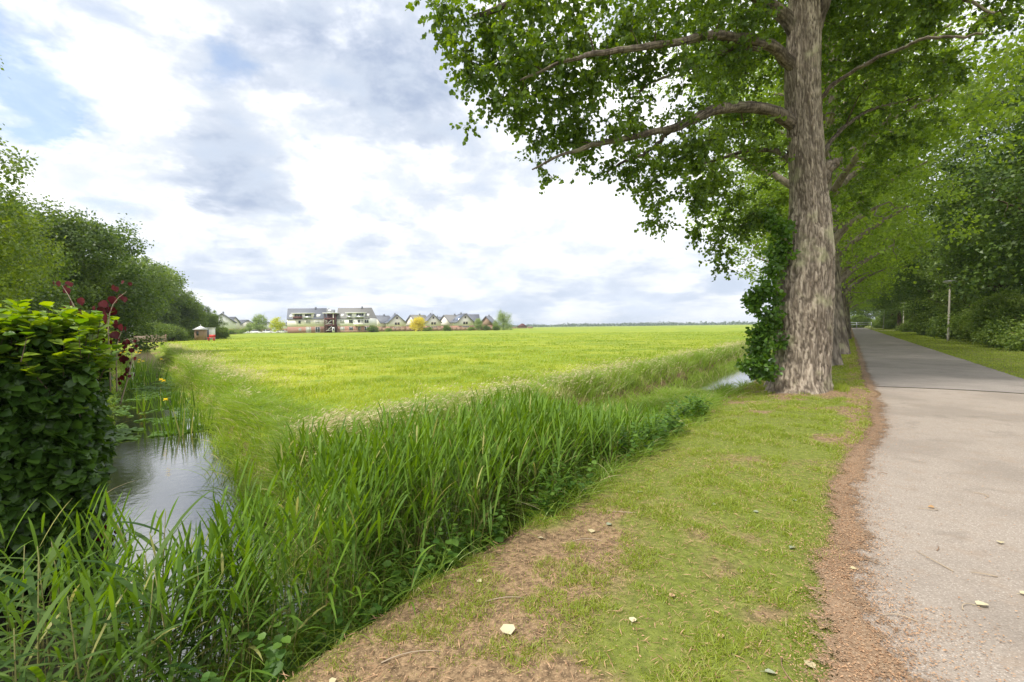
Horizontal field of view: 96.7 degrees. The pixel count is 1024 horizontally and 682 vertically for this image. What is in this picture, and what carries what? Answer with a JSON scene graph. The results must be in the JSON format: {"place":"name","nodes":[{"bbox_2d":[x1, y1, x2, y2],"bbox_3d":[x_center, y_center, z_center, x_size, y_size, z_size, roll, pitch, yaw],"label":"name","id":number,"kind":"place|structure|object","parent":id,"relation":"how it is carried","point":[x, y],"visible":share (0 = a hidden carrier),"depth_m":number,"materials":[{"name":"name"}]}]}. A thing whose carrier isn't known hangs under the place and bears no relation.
{"place":"outdoors","nodes":[
{"label":"outdoors","id":0,"kind":"place"},
{"bbox_2d":[324,308,336,332],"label":"stair tower","id":1,"kind":"structure","parent":0,"point":[331,319],"depth_m":189.28,"materials":[{"name":"metal"}]},
{"bbox_2d":[0,346,771,681],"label":"water","id":2,"kind":"structure","parent":0,"point":[156,472],"depth_m":6.66,"materials":[{"name":"black liquid"}]},
{"bbox_2d":[0,566,62,675],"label":"reed","id":3,"kind":"object","parent":2,"relation":"on","point":[3,652],"visible":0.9,"depth_m":1.93,"materials":[{"name":"green plant"}]},
{"bbox_2d":[0,562,67,677],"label":"reed","id":4,"kind":"object","parent":2,"relation":"on","point":[19,656],"visible":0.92,"depth_m":1.75,"materials":[{"name":"green plant"}]},
{"bbox_2d":[0,583,72,660],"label":"reed","id":5,"kind":"object","parent":2,"relation":"on","point":[29,654],"visible":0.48,"depth_m":2.17,"materials":[{"name":"green plant"}]},
{"bbox_2d":[0,536,120,681],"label":"reed","id":6,"kind":"object","parent":2,"relation":"on","point":[8,582],"visible":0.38,"depth_m":2.40,"materials":[{"name":"green plant"}]},
{"bbox_2d":[0,579,129,681],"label":"reed","id":7,"kind":"object","parent":2,"relation":"in","point":[39,625],"visible":0.89,"depth_m":1.82,"materials":[{"name":"green plant"}]},
{"bbox_2d":[0,528,134,681],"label":"reed","id":8,"kind":"object","parent":2,"relation":"on","point":[53,556],"visible":0.53,"depth_m":2.32,"materials":[{"name":"green plant"}]},
{"bbox_2d":[0,529,136,681],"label":"reed","id":9,"kind":"object","parent":2,"relation":"on","point":[51,577],"visible":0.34,"depth_m":2.61,"materials":[{"name":"green plant"}]},
{"bbox_2d":[0,550,157,681],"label":"reed","id":10,"kind":"object","parent":2,"relation":"on","point":[34,599],"visible":0.67,"depth_m":2.07,"materials":[{"name":"green plant"}]},
{"bbox_2d":[0,579,201,681],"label":"reed","id":11,"kind":"object","parent":2,"relation":"in","point":[63,629],"visible":0.86,"depth_m":1.94,"materials":[{"name":"green plant"}]},
{"bbox_2d":[38,570,225,681],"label":"reed","id":12,"kind":"object","parent":2,"relation":"on","point":[126,583],"visible":0.67,"depth_m":2.20,"materials":[{"name":"green plant"}]},
{"bbox_2d":[64,521,220,681],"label":"reed","id":13,"kind":"object","parent":2,"relation":"in","point":[164,543],"visible":0.35,"depth_m":2.42,"materials":[{"name":"green plant"}]},
{"bbox_2d":[60,544,239,681],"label":"reed","id":14,"kind":"object","parent":2,"relation":"on","point":[161,647],"visible":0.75,"depth_m":2.29,"materials":[{"name":"green plant"}]},
{"bbox_2d":[107,372,214,441],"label":"floating plants","id":15,"kind":"object","parent":2,"relation":"on","point":[121,437],"visible":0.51,"depth_m":11.58,"materials":[{"name":"green plant"}]},
{"bbox_2d":[133,378,195,412],"bbox_3d":[-9.043,1.349,11.803,1.251,0.780,1.215,-2,2,-40],"label":"iris clump","id":16,"kind":"object","parent":2,"relation":"in","point":[176,404],"visible":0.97,"depth_m":11.67,"materials":[{"name":"green plant"}]},
{"bbox_2d":[137,398,217,437],"bbox_3d":[-7.204,1.581,10.012,1.473,0.787,1.625,-1,2,0],"label":"iris clump","id":17,"kind":"object","parent":2,"relation":"in","point":[181,422],"visible":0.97,"depth_m":9.77,"materials":[{"name":"green plant"}]},
{"bbox_2d":[88,520,275,681],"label":"reed","id":18,"kind":"object","parent":2,"relation":"on","point":[182,592],"visible":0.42,"depth_m":2.52,"materials":[{"name":"green plant"}]},
{"bbox_2d":[136,529,263,676],"bbox_3d":[-1.892,1.621,2.791,0.752,1.069,0.701,-1,2,0],"label":"reed","id":19,"kind":"object","parent":2,"relation":"on","point":[212,607],"visible":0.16,"depth_m":2.73,"materials":[{"name":"green plant"}]},
{"bbox_2d":[0,0,1023,329],"label":"sky","id":20,"kind":"structure","parent":0,"point":[280,156],"materials":[{"name":"white"}]},
{"bbox_2d":[112,324,1023,681],"bbox_3d":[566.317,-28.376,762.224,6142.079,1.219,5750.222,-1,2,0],"label":"ground","id":21,"kind":"structure","parent":0,"point":[402,668],"depth_m":3.26,"materials":[{"name":"plant"}]},
{"bbox_2d":[0,55,49,250],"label":"broadleaf tree","id":22,"kind":"object","parent":21,"relation":"on","point":[9,172],"visible":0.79,"depth_m":14.74,"materials":[{"name":"green plant"}]},
{"bbox_2d":[0,183,74,308],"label":"broadleaf tree","id":23,"kind":"object","parent":21,"relation":"on","point":[9,271],"visible":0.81,"depth_m":15.30,"materials":[{"name":"green plant"}]},
{"bbox_2d":[0,235,84,313],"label":"broadleaf tree","id":24,"kind":"object","parent":21,"relation":"on","point":[56,296],"visible":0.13,"depth_m":19.27,"materials":[{"name":"green plant"}]},
{"bbox_2d":[0,176,122,343],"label":"broadleaf tree","id":25,"kind":"object","parent":21,"relation":"on","point":[62,216],"visible":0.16,"depth_m":24.81,"materials":[{"name":"green plant"}]},
{"bbox_2d":[0,298,123,599],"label":"hedge","id":26,"kind":"object","parent":21,"relation":"on","point":[58,433],"visible":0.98,"depth_m":3.69,"materials":[{"name":"green plant"}]},
{"bbox_2d":[4,197,177,354],"bbox_3d":[-26.566,-3.523,26.807,9.394,10.600,8.980,-1,2,-10],"label":"broadleaf tree","id":27,"kind":"object","parent":21,"relation":"on","point":[82,241],"visible":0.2,"depth_m":27.19,"materials":[{"name":"green plant"}]},
{"bbox_2d":[53,280,137,563],"bbox_3d":[-4.061,0.793,4.572,1.398,2.848,0.536,1,2,38],"label":"purple shrub","id":28,"kind":"object","parent":21,"relation":"on","point":[102,305],"visible":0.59,"depth_m":4.69,"materials":[{"name":"red plant"}]},
{"bbox_2d":[42,213,182,354],"bbox_3d":[-28.958,-3.618,30.692,8.980,10.600,9.394,0,2,14],"label":"broadleaf tree","id":29,"kind":"object","parent":21,"relation":"on","point":[133,251],"visible":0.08,"depth_m":32.02,"materials":[{"name":"green plant"}]},
{"bbox_2d":[78,250,171,337],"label":"broadleaf tree","id":30,"kind":"object","parent":21,"relation":"on","point":[142,262],"visible":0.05,"depth_m":73.74,"materials":[{"name":"green plant"}]},
{"bbox_2d":[119,350,155,372],"bbox_3d":[-16.587,0.881,20.223,1.450,0.963,1.763,-2,2,-36],"label":"iris clump","id":31,"kind":"object","parent":21,"relation":"on","point":[136,363],"visible":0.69,"depth_m":20.04,"materials":[{"name":"green plant"}]},
{"bbox_2d":[118,372,159,388],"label":"iris clump","id":32,"kind":"object","parent":21,"relation":"on","point":[129,384],"visible":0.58,"depth_m":16.85,"materials":[{"name":"green plant"}]},
{"bbox_2d":[115,358,168,382],"bbox_3d":[-13.882,1.093,17.021,1.566,0.880,1.617,-1,2,0],"label":"iris clump","id":33,"kind":"object","parent":21,"relation":"on","point":[146,377],"visible":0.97,"depth_m":17.00,"materials":[{"name":"green plant"}]},
{"bbox_2d":[125,334,166,343],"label":"wicker fence","id":34,"kind":"object","parent":21,"relation":"on","point":[140,337],"visible":0.42,"depth_m":59.86,"materials":[{"name":"wicker"}]},
{"bbox_2d":[132,320,168,343],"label":"shrub","id":35,"kind":"object","parent":21,"relation":"on","point":[151,332],"visible":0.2,"depth_m":69.38,"materials":[{"name":"green plant"}]},
{"bbox_2d":[136,254,197,296],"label":"broadleaf tree","id":36,"kind":"object","parent":21,"relation":"on","point":[162,267],"visible":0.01,"depth_m":94.09,"materials":[{"name":"green plant"}]},
{"bbox_2d":[153,324,191,341],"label":"shrub","id":37,"kind":"object","parent":21,"relation":"on","point":[173,333],"visible":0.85,"depth_m":69.75,"materials":[{"name":"green plant"}]},
{"bbox_2d":[136,263,210,328],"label":"broadleaf tree","id":38,"kind":"object","parent":21,"relation":"on","point":[173,280],"visible":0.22,"depth_m":78.92,"materials":[{"name":"green plant"}]},
{"bbox_2d":[162,290,210,338],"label":"broadleaf tree","id":39,"kind":"object","parent":21,"relation":"on","point":[188,311],"visible":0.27,"depth_m":81.59,"materials":[{"name":"green plant"}]},
{"bbox_2d":[192,324,208,339],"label":"garden pavilion","id":40,"kind":"structure","parent":21,"relation":"on","point":[200,332],"depth_m":74.04,"materials":[{"name":"brown wood"}]},
{"bbox_2d":[205,310,228,328],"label":"broadleaf tree","id":41,"kind":"object","parent":21,"relation":"on","point":[215,322],"visible":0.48,"depth_m":103.70,"materials":[{"name":"green plant"}]},
{"bbox_2d":[215,326,230,338],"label":"shrub","id":42,"kind":"object","parent":21,"relation":"on","point":[220,332],"visible":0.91,"depth_m":83.62,"materials":[{"name":"green plant"}]},
{"bbox_2d":[218,312,236,333],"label":"gable house","id":43,"kind":"structure","parent":21,"relation":"on","point":[230,321],"depth_m":170.78,"materials":[{"name":"beige paint"}]},
{"bbox_2d":[239,320,252,330],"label":"gable house","id":44,"kind":"structure","parent":21,"relation":"on","point":[243,324],"depth_m":233.68,"materials":[{"name":"paint"}]},
{"bbox_2d":[250,313,268,330],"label":"street tree","id":45,"kind":"object","parent":21,"relation":"on","point":[256,325],"visible":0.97,"depth_m":203.96,"materials":[{"name":"green plant"}]},
{"bbox_2d":[269,317,284,331],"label":"street tree","id":46,"kind":"object","parent":21,"relation":"on","point":[277,325],"visible":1,"depth_m":196.81,"materials":[{"name":"green plant"}]},
{"bbox_2d":[287,307,326,332],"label":"apartment building","id":47,"kind":"structure","parent":21,"relation":"on","point":[305,320],"depth_m":189.88,"materials":[{"name":"paint"}]},
{"bbox_2d":[0,384,680,681],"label":"reed","id":48,"kind":"object","parent":21,"relation":"on","point":[505,427],"depth_m":2.98,"materials":[{"name":"plant"}]},
{"bbox_2d":[336,306,376,332],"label":"apartment building","id":49,"kind":"structure","parent":21,"relation":"on","point":[361,319],"depth_m":189.88,"materials":[{"name":"paint"}]},
{"bbox_2d":[376,314,389,327],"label":"gable house","id":50,"kind":"structure","parent":21,"relation":"on","point":[382,319],"depth_m":231.98,"materials":[{"name":"paint"}]},
{"bbox_2d":[378,327,404,331],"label":"garden fence","id":51,"kind":"object","parent":21,"relation":"on","point":[382,329],"visible":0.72,"depth_m":213.89,"materials":[{"name":"brown wood"}]},
{"bbox_2d":[384,313,406,330],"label":"gable house","id":52,"kind":"structure","parent":21,"relation":"on","point":[395,320],"depth_m":224.99,"materials":[{"name":"paint"}]},
{"bbox_2d":[381,650,439,663],"bbox_3d":[-0.518,1.611,2.338,0.297,0.013,0.031,-1,2,-15],"label":"twig","id":53,"kind":"object","parent":21,"relation":"on","point":[406,653],"visible":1,"depth_m":2.34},
{"bbox_2d":[406,314,425,327],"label":"gable house","id":54,"kind":"structure","parent":21,"relation":"on","point":[408,321],"depth_m":236.76,"materials":[{"name":"paint"}]},
{"bbox_2d":[409,316,428,330],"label":"golden tree","id":55,"kind":"object","parent":21,"relation":"on","point":[419,321],"visible":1,"depth_m":210.81,"materials":[{"name":"yellow plant"}]},
{"bbox_2d":[423,313,441,327],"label":"gable house","id":56,"kind":"structure","parent":21,"relation":"on","point":[433,320],"depth_m":227.95,"materials":[{"name":"paint"}]},
{"bbox_2d":[95,339,772,681],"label":"bank grass","id":57,"kind":"structure","parent":21,"relation":"on","point":[266,408],"depth_m":7.71,"materials":[{"name":"plant"}]},
{"bbox_2d":[440,314,456,330],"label":"gable house","id":58,"kind":"structure","parent":21,"relation":"on","point":[446,319],"depth_m":239.77,"materials":[{"name":"paint"}]},
{"bbox_2d":[163,339,748,506],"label":"seeding grass","id":59,"kind":"structure","parent":21,"relation":"on","point":[335,410],"depth_m":10.92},
{"bbox_2d":[200,391,714,681],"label":"nettles","id":60,"kind":"object","parent":21,"relation":"on","point":[273,666],"visible":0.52,"depth_m":3.23,"materials":[{"name":"green plant"}]},
{"bbox_2d":[450,312,474,330],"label":"gable house","id":61,"kind":"structure","parent":21,"relation":"on","point":[462,320],"depth_m":226.23,"materials":[{"name":"paint"}]},
{"bbox_2d":[156,331,770,452],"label":"meadow grass","id":62,"kind":"structure","parent":21,"relation":"on","point":[299,388],"depth_m":22.23,"materials":[{"name":"plant"}]},
{"bbox_2d":[451,327,492,330],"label":"garden fence","id":63,"kind":"object","parent":21,"relation":"on","point":[460,328],"visible":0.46,"depth_m":216.89,"materials":[{"name":"brown wood"}]},
{"bbox_2d":[474,319,483,330],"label":"street tree","id":64,"kind":"object","parent":21,"relation":"on","point":[478,326],"visible":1,"depth_m":213.08,"materials":[{"name":"green plant"}]},
{"bbox_2d":[481,315,493,329],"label":"gable house","id":65,"kind":"structure","parent":21,"relation":"on","point":[488,320],"depth_m":228.78,"materials":[{"name":"beige brick"}]},
{"bbox_2d":[492,309,513,329],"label":"willow tree","id":66,"kind":"object","parent":21,"relation":"on","point":[501,318],"visible":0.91,"depth_m":220.59,"materials":[{"name":"green plant"}]},
{"bbox_2d":[500,624,514,638],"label":"fallen leaf","id":67,"kind":"object","parent":21,"relation":"on","point":[508,628],"visible":1,"depth_m":2.44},
{"bbox_2d":[501,320,757,326],"bbox_3d":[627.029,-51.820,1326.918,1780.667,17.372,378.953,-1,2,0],"label":"distant woods","id":68,"kind":"object","parent":21,"relation":"on","point":[646,324],"visible":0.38,"depth_m":1212.89,"materials":[{"name":"green plant"}]},
{"bbox_2d":[270,378,1023,681],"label":"fallen bud scales","id":69,"kind":"object","parent":21,"relation":"on","point":[856,612],"visible":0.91,"depth_m":2.63,"materials":[{"name":"plant"}]},
{"bbox_2d":[405,0,1023,394],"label":"poplar tree","id":70,"kind":"object","parent":21,"relation":"on","point":[796,324],"visible":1,"depth_m":9.86,"materials":[{"name":"green plant"}]},
{"bbox_2d":[640,0,1023,365],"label":"poplar tree","id":71,"kind":"object","parent":21,"relation":"on","point":[845,176],"visible":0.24,"depth_m":15.74,"materials":[{"name":"green plant"}]},
{"bbox_2d":[743,42,962,297],"bbox_3d":[26.378,-12.577,37.050,14.804,25.711,15.208,-2,2,-35],"label":"poplar tree","id":72,"kind":"object","parent":21,"relation":"on","point":[845,291],"visible":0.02,"depth_m":35.67,"materials":[{"name":"green plant"}]},
{"bbox_2d":[761,59,945,338],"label":"poplar tree","id":73,"kind":"object","parent":21,"relation":"on","point":[850,281],"visible":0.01,"depth_m":43.26,"materials":[{"name":"green plant"}]},
{"bbox_2d":[726,43,987,316],"bbox_3d":[21.469,-11.095,30.324,12.904,23.253,13.069,0,2,6],"label":"poplar tree","id":74,"kind":"object","parent":21,"relation":"on","point":[843,269],"visible":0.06,"depth_m":28.14,"materials":[{"name":"green plant"}]},
{"bbox_2d":[850,314,872,327],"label":"shrub","id":75,"kind":"object","parent":21,"relation":"on","point":[859,318],"visible":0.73,"depth_m":136.59,"materials":[{"name":"green plant"}]},
{"bbox_2d":[850,298,874,318],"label":"broadleaf tree","id":76,"kind":"object","parent":21,"relation":"on","point":[865,312],"visible":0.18,"depth_m":143.04,"materials":[{"name":"green plant"}]},
{"bbox_2d":[703,0,1023,354],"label":"poplar tree","id":77,"kind":"object","parent":21,"relation":"on","point":[842,333],"visible":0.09,"depth_m":22.55,"materials":[{"name":"green plant"}]},
{"bbox_2d":[787,338,945,681],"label":"litter strip","id":78,"kind":"object","parent":21,"relation":"on","point":[848,609],"visible":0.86,"depth_m":2.68,"materials":[{"name":"soil"}]},
{"bbox_2d":[847,211,899,333],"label":"poplar tree","id":79,"kind":"object","parent":21,"relation":"on","point":[851,297],"visible":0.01,"depth_m":63.96,"materials":[{"name":"green plant"}]},
{"bbox_2d":[850,266,896,301],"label":"poplar tree","id":80,"kind":"object","parent":21,"relation":"on","point":[878,282],"depth_m":69.08,"materials":[{"name":"green plant"}]},
{"bbox_2d":[868,316,881,327],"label":"flowering shrub","id":81,"kind":"object","parent":21,"relation":"on","point":[875,324],"visible":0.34,"depth_m":126.78,"materials":[{"name":"green plant"}]},
{"bbox_2d":[845,184,913,301],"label":"poplar tree","id":82,"kind":"object","parent":21,"relation":"on","point":[887,269],"visible":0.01,"depth_m":47.31,"materials":[{"name":"green plant"}]},
{"bbox_2d":[846,206,916,308],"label":"poplar tree","id":83,"kind":"object","parent":21,"relation":"on","point":[861,288],"visible":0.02,"depth_m":55.25,"materials":[{"name":"green plant"}]},
{"bbox_2d":[870,268,910,329],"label":"broadleaf tree","id":84,"kind":"object","parent":21,"relation":"on","point":[893,307],"visible":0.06,"depth_m":92.99,"materials":[{"name":"green plant"}]},
{"bbox_2d":[883,316,902,328],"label":"shrub","id":85,"kind":"object","parent":21,"relation":"on","point":[891,322],"visible":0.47,"depth_m":103.90,"materials":[{"name":"green plant"}]},
{"bbox_2d":[891,322,912,331],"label":"shrub","id":86,"kind":"object","parent":21,"relation":"on","point":[903,327],"visible":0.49,"depth_m":72.34,"materials":[{"name":"green plant"}]},
{"bbox_2d":[872,237,940,313],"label":"broadleaf tree","id":87,"kind":"object","parent":21,"relation":"on","point":[895,299],"visible":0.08,"depth_m":79.28,"materials":[{"name":"green plant"}]},
{"bbox_2d":[903,308,934,334],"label":"shrub","id":88,"kind":"object","parent":21,"relation":"on","point":[917,324],"visible":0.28,"depth_m":54.58,"materials":[{"name":"green plant"}]},
{"bbox_2d":[897,292,945,317],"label":"broadleaf tree","id":89,"kind":"object","parent":21,"relation":"on","point":[903,308],"visible":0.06,"depth_m":70.23,"materials":[{"name":"green plant"}]},
{"bbox_2d":[922,309,962,337],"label":"shrub","id":90,"kind":"object","parent":21,"relation":"on","point":[929,327],"visible":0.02,"depth_m":48.55,"materials":[{"name":"green plant"}]},
{"bbox_2d":[887,195,1008,314],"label":"broadleaf tree","id":91,"kind":"object","parent":21,"relation":"on","point":[922,286],"visible":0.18,"depth_m":54.15,"materials":[{"name":"green plant"}]},
{"bbox_2d":[927,300,969,338],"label":"shrub","id":92,"kind":"object","parent":21,"relation":"on","point":[940,325],"visible":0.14,"depth_m":42.06,"materials":[{"name":"green plant"}]},
{"bbox_2d":[943,280,957,340],"bbox_3d":[36.159,-2.466,37.652,0.940,5.135,0.940,0,2,0],"label":"street lamp","id":93,"kind":"object","parent":21,"relation":"on","point":[948,328],"visible":0.81,"depth_m":37.62,"materials":[{"name":"metal"}]},
{"bbox_2d":[886,56,1023,301],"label":"broadleaf tree","id":94,"kind":"object","parent":21,"relation":"on","point":[1003,241],"visible":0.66,"depth_m":27.24,"materials":[{"name":"green plant"}]},
{"bbox_2d":[901,238,1009,323],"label":"broadleaf tree","id":95,"kind":"object","parent":21,"relation":"on","point":[918,307],"visible":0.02,"depth_m":59.87,"materials":[{"name":"green plant"}]},
{"bbox_2d":[912,230,1016,317],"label":"broadleaf tree","id":96,"kind":"object","parent":21,"relation":"on","point":[954,300],"visible":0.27,"depth_m":48.81,"materials":[{"name":"green plant"}]},
{"bbox_2d":[921,156,1023,302],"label":"broadleaf tree","id":97,"kind":"object","parent":21,"relation":"on","point":[957,271],"visible":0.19,"depth_m":39.58,"materials":[{"name":"green plant"}]},
{"bbox_2d":[938,84,1023,282],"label":"broadleaf tree","id":98,"kind":"object","parent":21,"relation":"on","point":[989,223],"visible":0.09,"depth_m":35.23,"materials":[{"name":"green plant"}]},
{"bbox_2d":[944,290,1020,340],"bbox_3d":[37.801,-1.750,35.851,5.923,4.454,5.442,-1,2,-3],"label":"flowering shrub","id":99,"kind":"object","parent":21,"relation":"on","point":[956,325],"visible":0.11,"depth_m":36.68,"materials":[{"name":"green plant"}]},
{"bbox_2d":[970,329,1000,346],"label":"shrub","id":100,"kind":"object","parent":21,"relation":"on","point":[978,337],"visible":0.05,"depth_m":28.61,"materials":[{"name":"green plant"}]},
{"bbox_2d":[959,288,1023,342],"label":"flowering shrub","id":101,"kind":"object","parent":21,"relation":"on","point":[984,306],"visible":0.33,"depth_m":30.75,"materials":[{"name":"green plant"}]},
{"bbox_2d":[972,304,1023,347],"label":"shrub","id":102,"kind":"object","parent":21,"relation":"on","point":[1004,316],"visible":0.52,"depth_m":27.03,"materials":[{"name":"green plant"}]},
{"bbox_2d":[983,324,1023,351],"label":"shrub","id":103,"kind":"object","parent":21,"relation":"on","point":[1010,342],"visible":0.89,"depth_m":24.80,"materials":[{"name":"green plant"}]},
{"bbox_2d":[1011,314,1023,349],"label":"shrub","id":104,"kind":"object","parent":21,"relation":"on","point":[1021,323],"visible":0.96,"depth_m":22.44,"materials":[{"name":"green plant"}]},
{"bbox_2d":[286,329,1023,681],"bbox_3d":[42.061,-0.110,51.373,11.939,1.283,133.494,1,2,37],"label":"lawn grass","id":105,"kind":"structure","parent":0,"point":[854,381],"depth_m":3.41,"materials":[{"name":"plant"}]},
{"bbox_2d":[848,387,1023,681],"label":"path","id":106,"kind":"structure","parent":0,"point":[970,467],"depth_m":3.47,"materials":[{"name":"asphalt"}]},
{"bbox_2d":[852,328,1023,392],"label":"path","id":107,"kind":"structure","parent":0,"point":[894,361],"depth_m":15.02,"materials":[{"name":"asphalt"}]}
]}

